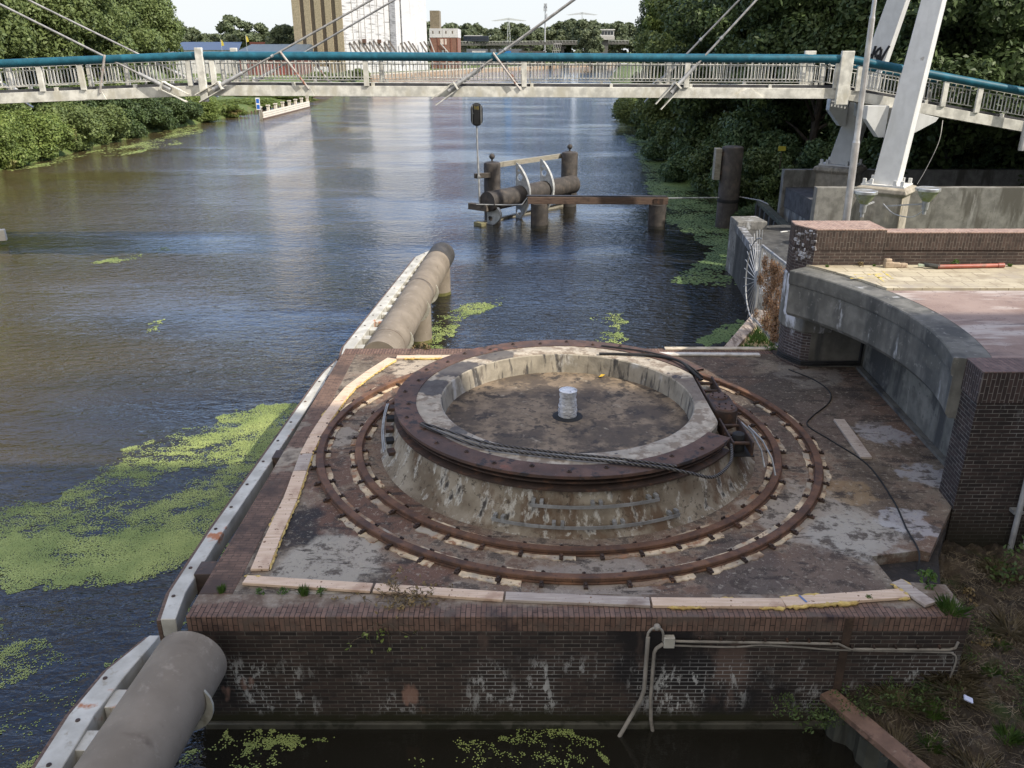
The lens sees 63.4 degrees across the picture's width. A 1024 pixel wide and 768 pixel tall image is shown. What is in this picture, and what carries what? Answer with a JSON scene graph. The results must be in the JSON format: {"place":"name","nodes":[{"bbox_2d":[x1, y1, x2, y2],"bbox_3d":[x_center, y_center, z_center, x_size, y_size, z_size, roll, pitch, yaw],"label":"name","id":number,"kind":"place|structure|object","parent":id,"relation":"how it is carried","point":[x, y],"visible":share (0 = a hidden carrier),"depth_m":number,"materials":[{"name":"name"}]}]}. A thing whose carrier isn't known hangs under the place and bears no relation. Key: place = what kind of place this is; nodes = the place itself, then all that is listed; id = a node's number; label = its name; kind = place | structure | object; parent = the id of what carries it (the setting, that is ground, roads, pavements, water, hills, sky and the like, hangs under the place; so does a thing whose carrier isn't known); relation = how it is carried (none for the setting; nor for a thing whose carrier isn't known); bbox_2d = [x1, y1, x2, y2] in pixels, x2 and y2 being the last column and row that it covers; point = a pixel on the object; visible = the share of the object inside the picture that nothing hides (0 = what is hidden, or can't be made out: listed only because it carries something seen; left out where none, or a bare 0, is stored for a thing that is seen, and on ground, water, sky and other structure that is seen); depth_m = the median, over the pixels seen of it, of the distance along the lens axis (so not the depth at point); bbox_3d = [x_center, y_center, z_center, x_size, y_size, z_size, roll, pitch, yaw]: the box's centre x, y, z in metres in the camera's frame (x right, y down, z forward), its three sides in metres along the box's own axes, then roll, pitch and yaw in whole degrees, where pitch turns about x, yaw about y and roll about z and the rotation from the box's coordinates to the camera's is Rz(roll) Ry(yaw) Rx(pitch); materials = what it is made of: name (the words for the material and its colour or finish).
{"place":"outdoors","nodes":[
{"label":"outdoors","id":0,"kind":"place"},
{"bbox_2d":[0,63,558,169],"bbox_3d":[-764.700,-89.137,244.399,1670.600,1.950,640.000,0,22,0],"label":"bank ground","id":1,"kind":"structure","parent":0,"point":[247,108],"depth_m":145.90,"materials":[{"name":"plant"}]},
{"bbox_2d":[0,0,36,77],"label":"broadleaf tree","id":2,"kind":"object","parent":1,"relation":"on","point":[15,26],"visible":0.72,"depth_m":85.74,"materials":[{"name":"green plant"}]},
{"bbox_2d":[0,112,40,168],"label":"shrub","id":3,"kind":"object","parent":1,"relation":"on","point":[13,153],"visible":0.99,"depth_m":67.69,"materials":[{"name":"green plant"}]},
{"bbox_2d":[0,108,77,158],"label":"shrub","id":4,"kind":"object","parent":1,"relation":"on","point":[51,132],"visible":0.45,"depth_m":72.17,"materials":[{"name":"green plant"}]},
{"bbox_2d":[1,0,138,88],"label":"broadleaf tree","id":5,"kind":"object","parent":1,"relation":"on","point":[94,15],"visible":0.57,"depth_m":93.66,"materials":[{"name":"green plant"}]},
{"bbox_2d":[34,102,105,150],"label":"shrub","id":6,"kind":"object","parent":1,"relation":"on","point":[86,123],"visible":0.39,"depth_m":78.10,"materials":[{"name":"green plant"}]},
{"bbox_2d":[54,101,131,143],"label":"shrub","id":7,"kind":"object","parent":1,"relation":"on","point":[115,119],"visible":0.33,"depth_m":84.64,"materials":[{"name":"green plant"}]},
{"bbox_2d":[64,0,166,85],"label":"broadleaf tree","id":8,"kind":"object","parent":1,"relation":"on","point":[146,39],"visible":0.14,"depth_m":118.89,"materials":[{"name":"green plant"}]},
{"bbox_2d":[93,99,150,137],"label":"shrub","id":9,"kind":"object","parent":1,"relation":"on","point":[134,111],"visible":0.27,"depth_m":91.07,"materials":[{"name":"green plant"}]},
{"bbox_2d":[108,0,185,83],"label":"broadleaf tree","id":10,"kind":"object","parent":1,"relation":"on","point":[158,15],"visible":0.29,"depth_m":130.76,"materials":[{"name":"green plant"}]},
{"bbox_2d":[132,98,179,129],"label":"shrub","id":11,"kind":"object","parent":1,"relation":"on","point":[161,117],"visible":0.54,"depth_m":96.89,"materials":[{"name":"green plant"}]},
{"bbox_2d":[155,97,204,123],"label":"shrub","id":12,"kind":"object","parent":1,"relation":"on","point":[184,112],"visible":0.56,"depth_m":103.05,"materials":[{"name":"green plant"}]},
{"bbox_2d":[167,42,241,72],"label":"white shed","id":13,"kind":"structure","parent":1,"relation":"on","point":[205,46],"depth_m":295.85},
{"bbox_2d":[182,96,226,121],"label":"shrub","id":14,"kind":"object","parent":1,"relation":"on","point":[213,109],"visible":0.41,"depth_m":110.34,"materials":[{"name":"green plant"}]},
{"bbox_2d":[238,44,312,74],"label":"industrial shed","id":15,"kind":"structure","parent":1,"relation":"on","point":[278,47],"depth_m":279.69,"materials":[{"name":"blue metal"}]},
{"bbox_2d":[264,24,294,43],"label":"broadleaf tree","id":16,"kind":"object","parent":1,"relation":"on","point":[278,33],"visible":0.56,"depth_m":301.20,"materials":[{"name":"green plant"}]},
{"bbox_2d":[291,0,430,72],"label":"grain silo","id":17,"kind":"object","parent":1,"relation":"on","point":[398,26],"visible":0.63,"depth_m":297.05,"materials":[{"name":"concrete"}]},
{"bbox_2d":[429,11,460,68],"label":"brick warehouse","id":18,"kind":"structure","parent":1,"relation":"on","point":[444,39],"depth_m":369.34,"materials":[{"name":"brick"}]},
{"bbox_2d":[370,63,619,79],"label":"quay","id":19,"kind":"structure","parent":1,"relation":"on","point":[511,68],"depth_m":337.25,"materials":[{"name":"brick"}]},
{"bbox_2d":[427,40,628,67],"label":"road viaduct","id":20,"kind":"object","parent":1,"relation":"on","point":[465,44],"visible":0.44,"depth_m":439.30,"materials":[{"name":"concrete"}]},
{"bbox_2d":[577,28,604,68],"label":"broadleaf tree","id":21,"kind":"object","parent":1,"relation":"on","point":[593,45],"visible":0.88,"depth_m":418.22,"materials":[{"name":"green plant"}]},
{"bbox_2d":[151,52,636,62],"bbox_3d":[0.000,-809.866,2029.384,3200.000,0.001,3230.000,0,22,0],"label":"ground","id":22,"kind":"structure","parent":0,"point":[564,62],"depth_m":560.17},
{"bbox_2d":[215,14,259,46],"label":"broadleaf tree","id":23,"kind":"object","parent":22,"relation":"on","point":[228,23],"visible":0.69,"depth_m":522.35,"materials":[{"name":"green plant"}]},
{"bbox_2d":[606,21,637,64],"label":"broadleaf tree","id":24,"kind":"object","parent":22,"relation":"on","point":[620,30],"visible":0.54,"depth_m":522.78,"materials":[{"name":"green plant"}]},
{"bbox_2d":[171,0,642,63],"label":"sky","id":25,"kind":"structure","parent":0,"point":[204,15],"materials":[{"name":"white"}]},
{"bbox_2d":[0,64,861,767],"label":"canal water","id":26,"kind":"structure","parent":0,"point":[294,244],"depth_m":31.96,"materials":[{"name":"liquid"}]},
{"bbox_2d":[73,631,226,767],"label":"fender pipe","id":27,"kind":"object","parent":26,"relation":"in","point":[162,712],"visible":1,"depth_m":9.66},
{"bbox_2d":[31,636,160,767],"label":"fender beam","id":28,"kind":"structure","parent":27,"relation":"attached to","point":[86,716],"depth_m":9.89,"materials":[{"name":"metal"}]},
{"bbox_2d":[259,97,309,119],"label":"guide fence","id":29,"kind":"object","parent":26,"relation":"in","point":[290,108],"visible":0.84,"depth_m":125.55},
{"bbox_2d":[0,126,628,767],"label":"duckweed","id":30,"kind":"object","parent":26,"relation":"on","point":[156,554],"visible":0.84,"depth_m":16.48,"materials":[{"name":"plant"}]},
{"bbox_2d":[364,242,454,348],"bbox_3d":[-3.110,-1.740,27.944,1.081,3.527,12.060,1,22,3],"label":"fender pipe","id":31,"kind":"object","parent":26,"relation":"in","point":[405,322],"visible":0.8,"depth_m":26.53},
{"bbox_2d":[337,251,428,360],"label":"fender beam","id":32,"kind":"structure","parent":31,"relation":"attached to","point":[362,334],"depth_m":24.98,"materials":[{"name":"wood"}]},
{"bbox_2d":[468,144,579,226],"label":"mooring dolphin","id":33,"kind":"object","parent":26,"relation":"in","point":[495,198],"visible":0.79,"depth_m":46.94,"materials":[{"name":"metal"}]},
{"bbox_2d":[186,347,970,728],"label":"bridge pier","id":34,"kind":"structure","parent":26,"relation":"in","point":[448,663],"depth_m":11.78,"materials":[{"name":"concrete"}]},
{"bbox_2d":[157,359,336,639],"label":"fender beam","id":35,"kind":"structure","parent":34,"relation":"attached to","point":[187,585],"depth_m":13.69,"materials":[{"name":"metal"}]},
{"bbox_2d":[251,537,282,570],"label":"wooden plank","id":36,"kind":"object","parent":34,"relation":"on","point":[265,558],"visible":1,"depth_m":12.48,"materials":[{"name":"brown wood"}]},
{"bbox_2d":[265,499,299,537],"bbox_3d":[-3.745,2.188,13.491,0.335,0.061,1.193,0,22,0],"label":"wooden plank","id":37,"kind":"object","parent":34,"relation":"on","point":[279,523],"visible":1,"depth_m":13.44,"materials":[{"name":"brown wood"}]},
{"bbox_2d":[283,471,307,499],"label":"wooden plank","id":38,"kind":"object","parent":34,"relation":"on","point":[297,481],"visible":1,"depth_m":14.46,"materials":[{"name":"brown wood"}]},
{"bbox_2d":[242,575,372,592],"bbox_3d":[-2.941,2.848,11.840,1.916,0.065,0.226,2,22,5],"label":"wooden plank","id":39,"kind":"object","parent":34,"relation":"on","point":[294,583],"visible":1,"depth_m":11.80,"materials":[{"name":"brown wood"}]},
{"bbox_2d":[331,566,452,618],"bbox_3d":[-1.695,2.834,11.542,1.578,0.374,0.927,6,23,15],"label":"dead creeper","id":40,"kind":"object","parent":34,"relation":"on","point":[414,595],"visible":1,"depth_m":11.47,"materials":[{"name":"beige plant"}]},
{"bbox_2d":[373,583,503,601],"bbox_3d":[-1.035,2.930,11.640,1.841,0.045,0.190,2,22,6],"label":"wooden plank","id":41,"kind":"object","parent":34,"relation":"on","point":[470,594],"visible":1,"depth_m":11.60,"materials":[{"name":"brown wood"}]},
{"bbox_2d":[381,340,754,539],"bbox_3d":[1.050,0.643,16.109,7.240,0.998,7.240,0,22,0],"label":"turntable drum","id":42,"kind":"object","parent":34,"relation":"on","point":[652,409],"visible":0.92,"depth_m":14.81,"materials":[{"name":"concrete"}]},
{"bbox_2d":[381,403,395,455],"bbox_3d":[-2.317,0.841,15.648,0.300,0.447,1.450,-2,22,-6],"label":"ladder","id":43,"kind":"object","parent":42,"relation":"attached to","point":[390,440],"visible":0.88,"depth_m":15.57,"materials":[{"name":"metal"}]},
{"bbox_2d":[421,422,676,467],"bbox_3d":[0.449,1.053,13.779,4.536,0.066,0.375,8,23,20],"label":"wire rope","id":44,"kind":"object","parent":42,"relation":"on","point":[550,451],"visible":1,"depth_m":13.62,"materials":[{"name":"metal"}]},
{"bbox_2d":[552,386,582,421],"bbox_3d":[1.080,0.359,16.016,0.600,0.595,0.585,0,22,0],"label":"wrapped post","id":45,"kind":"object","parent":42,"relation":"on","point":[567,410],"visible":1,"depth_m":15.90,"materials":[{"name":"silver metal"}]},
{"bbox_2d":[419,423,732,478],"bbox_3d":[1.000,1.165,13.832,5.430,0.318,1.248,2,22,6],"label":"wire rope","id":46,"kind":"object","parent":42,"relation":"on","point":[591,459],"visible":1,"depth_m":13.45,"materials":[{"name":"metal"}]},
{"bbox_2d":[491,508,679,529],"bbox_3d":[1.195,2.153,13.141,3.041,0.113,0.423,-1,22,-2],"label":"cable strip","id":47,"kind":"object","parent":42,"relation":"attached to","point":[614,521],"visible":1,"depth_m":13.04,"materials":[{"name":"metal"}]},
{"bbox_2d":[530,492,659,508],"bbox_3d":[1.322,1.860,13.067,2.080,0.113,0.249,-2,22,-4],"label":"cable strip","id":48,"kind":"object","parent":42,"relation":"attached to","point":[602,506],"visible":1,"depth_m":13.00,"materials":[{"name":"metal"}]},
{"bbox_2d":[694,376,775,475],"bbox_3d":[4.143,0.658,15.619,0.826,0.722,3.198,0,22,0],"label":"drive unit","id":49,"kind":"object","parent":42,"relation":"in","point":[723,407],"visible":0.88,"depth_m":15.15,"materials":[{"name":"metal"}]},
{"bbox_2d":[349,398,787,560],"bbox_3d":[1.062,1.038,16.285,8.441,0.115,8.422,0,22,0],"label":"curved rail","id":50,"kind":"object","parent":34,"relation":"on","point":[371,485],"visible":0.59,"depth_m":13.29,"materials":[{"name":"metal"}]},
{"bbox_2d":[310,372,831,589],"bbox_3d":[1.034,1.040,16.279,9.822,0.115,9.808,0,22,0],"label":"curved rail","id":51,"kind":"object","parent":34,"relation":"on","point":[749,550],"visible":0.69,"depth_m":12.95,"materials":[{"name":"metal"}]},
{"bbox_2d":[505,592,649,607],"bbox_3d":[0.905,2.992,11.487,1.994,0.045,0.190,1,22,3],"label":"wooden plank","id":52,"kind":"object","parent":34,"relation":"on","point":[578,599],"visible":1,"depth_m":11.46,"materials":[{"name":"wood"}]},
{"bbox_2d":[651,596,785,610],"bbox_3d":[2.835,3.026,11.412,1.812,0.071,0.296,0,22,0],"label":"wooden plank","id":53,"kind":"object","parent":34,"relation":"on","point":[685,603],"visible":1,"depth_m":11.37,"materials":[{"name":"brown wood"}]},
{"bbox_2d":[618,623,959,736],"bbox_3d":[3.804,4.154,11.470,4.663,1.924,0.227,0,22,0],"label":"electrical conduit","id":54,"kind":"object","parent":34,"relation":"attached to","point":[669,641],"visible":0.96,"depth_m":11.32,"materials":[{"name":"grey plastic"}]},
{"bbox_2d":[778,221,887,360],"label":"corner pillar","id":55,"kind":"structure","parent":34,"relation":"on","point":[833,242],"depth_m":19.07,"materials":[{"name":"brick"}]},
{"bbox_2d":[780,589,909,609],"bbox_3d":[4.630,2.982,11.505,1.796,0.090,0.309,-2,22,-6],"label":"wooden plank","id":56,"kind":"object","parent":34,"relation":"on","point":[817,600],"visible":1,"depth_m":11.46,"materials":[{"name":"brown wood"}]},
{"bbox_2d":[833,419,871,458],"bbox_3d":[6.680,1.062,16.278,0.220,0.045,1.724,1,22,4],"label":"wooden plank","id":57,"kind":"object","parent":34,"relation":"on","point":[854,441],"visible":1,"depth_m":16.17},
{"bbox_2d":[788,369,920,569],"bbox_3d":[6.335,1.217,16.129,0.869,0.202,8.017,3,22,7],"label":"power cable","id":58,"kind":"object","parent":34,"relation":"on","point":[913,540],"visible":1,"depth_m":15.33,"materials":[{"name":"black rubber"}]},
{"bbox_2d":[890,579,934,607],"bbox_3d":[5.599,2.933,11.614,0.279,0.083,0.626,-8,23,-19],"label":"wooden plank","id":59,"kind":"object","parent":34,"relation":"on","point":[917,595],"visible":1,"depth_m":11.57,"materials":[{"name":"beige wood"}]},
{"bbox_2d":[933,589,975,617],"bbox_3d":[6.013,3.022,11.280,0.563,0.198,0.542,0,22,0],"label":"grass tuft","id":60,"kind":"object","parent":34,"relation":"on","point":[947,604],"visible":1,"depth_m":11.30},
{"bbox_2d":[527,195,667,228],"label":"timber jetty","id":61,"kind":"object","parent":26,"relation":"in","point":[657,204],"visible":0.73,"depth_m":44.63,"materials":[{"name":"wood"}]},
{"bbox_2d":[623,129,745,346],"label":"duckweed","id":62,"kind":"object","parent":26,"relation":"on","point":[682,186],"visible":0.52,"depth_m":44.75,"materials":[{"name":"plant"}]},
{"bbox_2d":[712,145,743,228],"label":"steel pile","id":63,"kind":"object","parent":26,"relation":"in","point":[727,166],"visible":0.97,"depth_m":44.15,"materials":[{"name":"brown metal"}]},
{"bbox_2d":[724,310,773,346],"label":"brick quay","id":64,"kind":"structure","parent":26,"relation":"in","point":[737,339],"depth_m":22.79,"materials":[{"name":"brick"}]},
{"bbox_2d":[743,229,785,346],"bbox_3d":[6.950,-2.706,22.889,0.060,2.839,4.040,0,22,0],"label":"fan fence","id":65,"kind":"object","parent":64,"relation":"on","point":[758,268],"visible":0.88,"depth_m":23.25,"materials":[{"name":"metal"}]},
{"bbox_2d":[753,255,784,343],"bbox_3d":[6.947,-2.317,22.252,0.272,2.171,2.603,0,22,0],"label":"dead creeper","id":66,"kind":"object","parent":65,"relation":"attached to","point":[773,269],"visible":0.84,"depth_m":21.98,"materials":[{"name":"brown plant"}]},
{"bbox_2d":[842,0,876,220],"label":"lamp post","id":67,"kind":"object","parent":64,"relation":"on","point":[852,169],"visible":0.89,"depth_m":20.04,"materials":[{"name":"metal"}]},
{"bbox_2d":[820,689,929,767],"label":"pile cap beam","id":68,"kind":"structure","parent":26,"relation":"in","point":[851,731],"depth_m":11.09,"materials":[{"name":"wood"}]},
{"bbox_2d":[772,265,1023,465],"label":"bridge abutment","id":69,"kind":"object","parent":26,"relation":"in","point":[908,341],"visible":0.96,"depth_m":16.97,"materials":[{"name":"concrete"}]},
{"bbox_2d":[881,229,1023,264],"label":"brick parapet","id":70,"kind":"structure","parent":69,"relation":"on","point":[947,246],"depth_m":18.96,"materials":[{"name":"brick"}]},
{"bbox_2d":[939,358,1023,547],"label":"wing wall","id":71,"kind":"structure","parent":69,"relation":"on","point":[981,483],"depth_m":13.53,"materials":[{"name":"brick"}]},
{"bbox_2d":[609,63,825,209],"bbox_3d":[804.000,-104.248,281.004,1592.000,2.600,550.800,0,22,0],"label":"bank ground","id":72,"kind":"structure","parent":0,"point":[640,67],"depth_m":249.28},
{"bbox_2d":[611,98,643,126],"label":"shrub","id":73,"kind":"object","parent":72,"relation":"on","point":[623,108],"visible":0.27,"depth_m":101.95,"materials":[{"name":"green plant"}]},
{"bbox_2d":[631,0,666,83],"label":"broadleaf tree","id":74,"kind":"object","parent":72,"relation":"on","point":[639,26],"visible":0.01,"depth_m":109.24,"materials":[{"name":"green plant"}]},
{"bbox_2d":[655,116,701,159],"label":"shrub","id":75,"kind":"object","parent":72,"relation":"on","point":[665,136],"visible":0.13,"depth_m":65.97,"materials":[{"name":"green plant"}]},
{"bbox_2d":[633,0,739,132],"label":"broadleaf tree","id":76,"kind":"object","parent":72,"relation":"on","point":[656,42],"visible":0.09,"depth_m":70.05,"materials":[{"name":"green plant"}]},
{"bbox_2d":[657,133,721,179],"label":"shrub","id":77,"kind":"object","parent":72,"relation":"on","point":[671,168],"visible":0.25,"depth_m":60.13,"materials":[{"name":"green plant"}]},
{"bbox_2d":[680,137,722,193],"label":"shrub","id":78,"kind":"object","parent":72,"relation":"on","point":[700,159],"visible":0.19,"depth_m":55.24,"materials":[{"name":"green plant"}]},
{"bbox_2d":[659,0,827,149],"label":"broadleaf tree","id":79,"kind":"object","parent":72,"relation":"on","point":[704,17],"visible":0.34,"depth_m":57.94,"materials":[{"name":"green plant"}]},
{"bbox_2d":[707,146,794,210],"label":"shrub","id":80,"kind":"object","parent":72,"relation":"on","point":[761,173],"visible":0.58,"depth_m":45.46,"materials":[{"name":"green plant"}]},
{"bbox_2d":[707,118,800,182],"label":"shrub","id":81,"kind":"object","parent":72,"relation":"on","point":[750,136],"visible":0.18,"depth_m":49.00,"materials":[{"name":"green plant"}]},
{"bbox_2d":[726,216,790,313],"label":"quay wall","id":82,"kind":"structure","parent":72,"relation":"on","point":[743,230],"depth_m":33.61,"materials":[{"name":"concrete"}]},
{"bbox_2d":[754,200,789,224],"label":"timber fender","id":83,"kind":"object","parent":72,"relation":"on","point":[768,214],"visible":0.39,"depth_m":40.77,"materials":[{"name":"wood"}]},
{"bbox_2d":[711,0,880,152],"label":"broadleaf tree","id":84,"kind":"object","parent":72,"relation":"on","point":[811,23],"visible":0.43,"depth_m":47.43,"materials":[{"name":"green plant"}]},
{"bbox_2d":[783,187,813,223],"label":"sheet pile wall","id":85,"kind":"structure","parent":72,"relation":"on","point":[797,203],"depth_m":38.39,"materials":[{"name":"metal"}]},
{"bbox_2d":[794,137,833,168],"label":"shrub","id":86,"kind":"object","parent":72,"relation":"on","point":[805,159],"visible":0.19,"depth_m":44.95,"materials":[{"name":"green plant"}]},
{"bbox_2d":[813,0,946,228],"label":"bridge pylon","id":87,"kind":"object","parent":72,"relation":"on","point":[904,119],"visible":0.73,"depth_m":32.97,"materials":[{"name":"metal"}]},
{"bbox_2d":[0,0,1023,132],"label":"footbridge","id":88,"kind":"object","parent":87,"relation":"attached to","point":[841,91],"visible":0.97,"depth_m":33.37,"materials":[{"name":"white paint"}]},
{"bbox_2d":[883,186,940,217],"bbox_3d":[14.943,-6.888,31.205,0.860,1.162,2.175,-16,27,-35],"label":"floodlight","id":89,"kind":"object","parent":87,"relation":"attached to","point":[927,195],"visible":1,"depth_m":30.56,"materials":[{"name":"grey paint"}]},
{"bbox_2d":[777,169,1023,217],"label":"retaining wall","id":90,"kind":"structure","parent":72,"relation":"on","point":[930,177],"depth_m":39.48,"materials":[{"name":"concrete"}]},
{"bbox_2d":[810,186,1023,228],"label":"retaining wall","id":91,"kind":"structure","parent":72,"relation":"on","point":[975,207],"depth_m":33.53,"materials":[{"name":"concrete"}]},
{"bbox_2d":[819,0,1023,167],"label":"broadleaf tree","id":92,"kind":"object","parent":72,"relation":"on","point":[973,148],"visible":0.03,"depth_m":44.05,"materials":[{"name":"green plant"}]},
{"bbox_2d":[850,0,1023,176],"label":"broadleaf tree","id":93,"kind":"object","parent":72,"relation":"on","point":[925,141],"visible":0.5,"depth_m":37.93,"materials":[{"name":"green plant"}]},
{"bbox_2d":[947,0,1023,185],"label":"broadleaf tree","id":94,"kind":"object","parent":72,"relation":"on","point":[1013,64],"visible":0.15,"depth_m":37.36,"materials":[{"name":"green plant"}]},
{"bbox_2d":[845,538,1023,767],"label":"soil bank","id":95,"kind":"structure","parent":0,"point":[995,550],"depth_m":11.41,"materials":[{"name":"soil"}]},
{"bbox_2d":[859,713,933,760],"bbox_3d":[5.044,4.714,10.849,0.928,0.198,0.984,0,22,0],"label":"grass tuft","id":96,"kind":"object","parent":95,"relation":"on","point":[916,751],"visible":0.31,"depth_m":10.88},
{"bbox_2d":[866,680,938,722],"bbox_3d":[5.302,4.331,11.349,0.984,0.198,0.928,14,26,31],"label":"grass tuft","id":97,"kind":"object","parent":95,"relation":"on","point":[903,711],"visible":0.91,"depth_m":11.28,"materials":[{"name":"plant"}]},
{"bbox_2d":[913,670,999,717],"bbox_3d":[6.094,4.157,11.322,1.134,0.242,1.202,-10,24,-23],"label":"grass tuft","id":98,"kind":"object","parent":95,"relation":"on","point":[943,692],"visible":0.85,"depth_m":11.26,"materials":[{"name":"plant"}]},
{"bbox_2d":[925,655,997,693],"bbox_3d":[6.207,3.975,11.628,1.134,0.242,1.202,13,25,29],"label":"grass tuft","id":99,"kind":"object","parent":95,"relation":"on","point":[972,677],"visible":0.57,"depth_m":11.45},
{"bbox_2d":[934,729,1019,767],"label":"grass tuft","id":100,"kind":"object","parent":95,"relation":"on","point":[964,762],"visible":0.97,"depth_m":10.58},
{"bbox_2d":[979,605,1023,641],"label":"grass tuft","id":101,"kind":"object","parent":95,"relation":"on","point":[997,626],"visible":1,"depth_m":12.13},
{"bbox_2d":[980,535,1023,591],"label":"bramble","id":102,"kind":"object","parent":95,"relation":"on","point":[1013,569],"visible":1,"depth_m":13.05,"materials":[{"name":"green plant"}]},
{"bbox_2d":[991,716,1023,747],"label":"grass tuft","id":103,"kind":"object","parent":95,"relation":"on","point":[1016,735],"visible":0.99,"depth_m":10.67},
{"bbox_2d":[1007,480,1023,551],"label":"steel pipe","id":104,"kind":"object","parent":95,"relation":"on","point":[1018,512],"visible":0.68,"depth_m":13.71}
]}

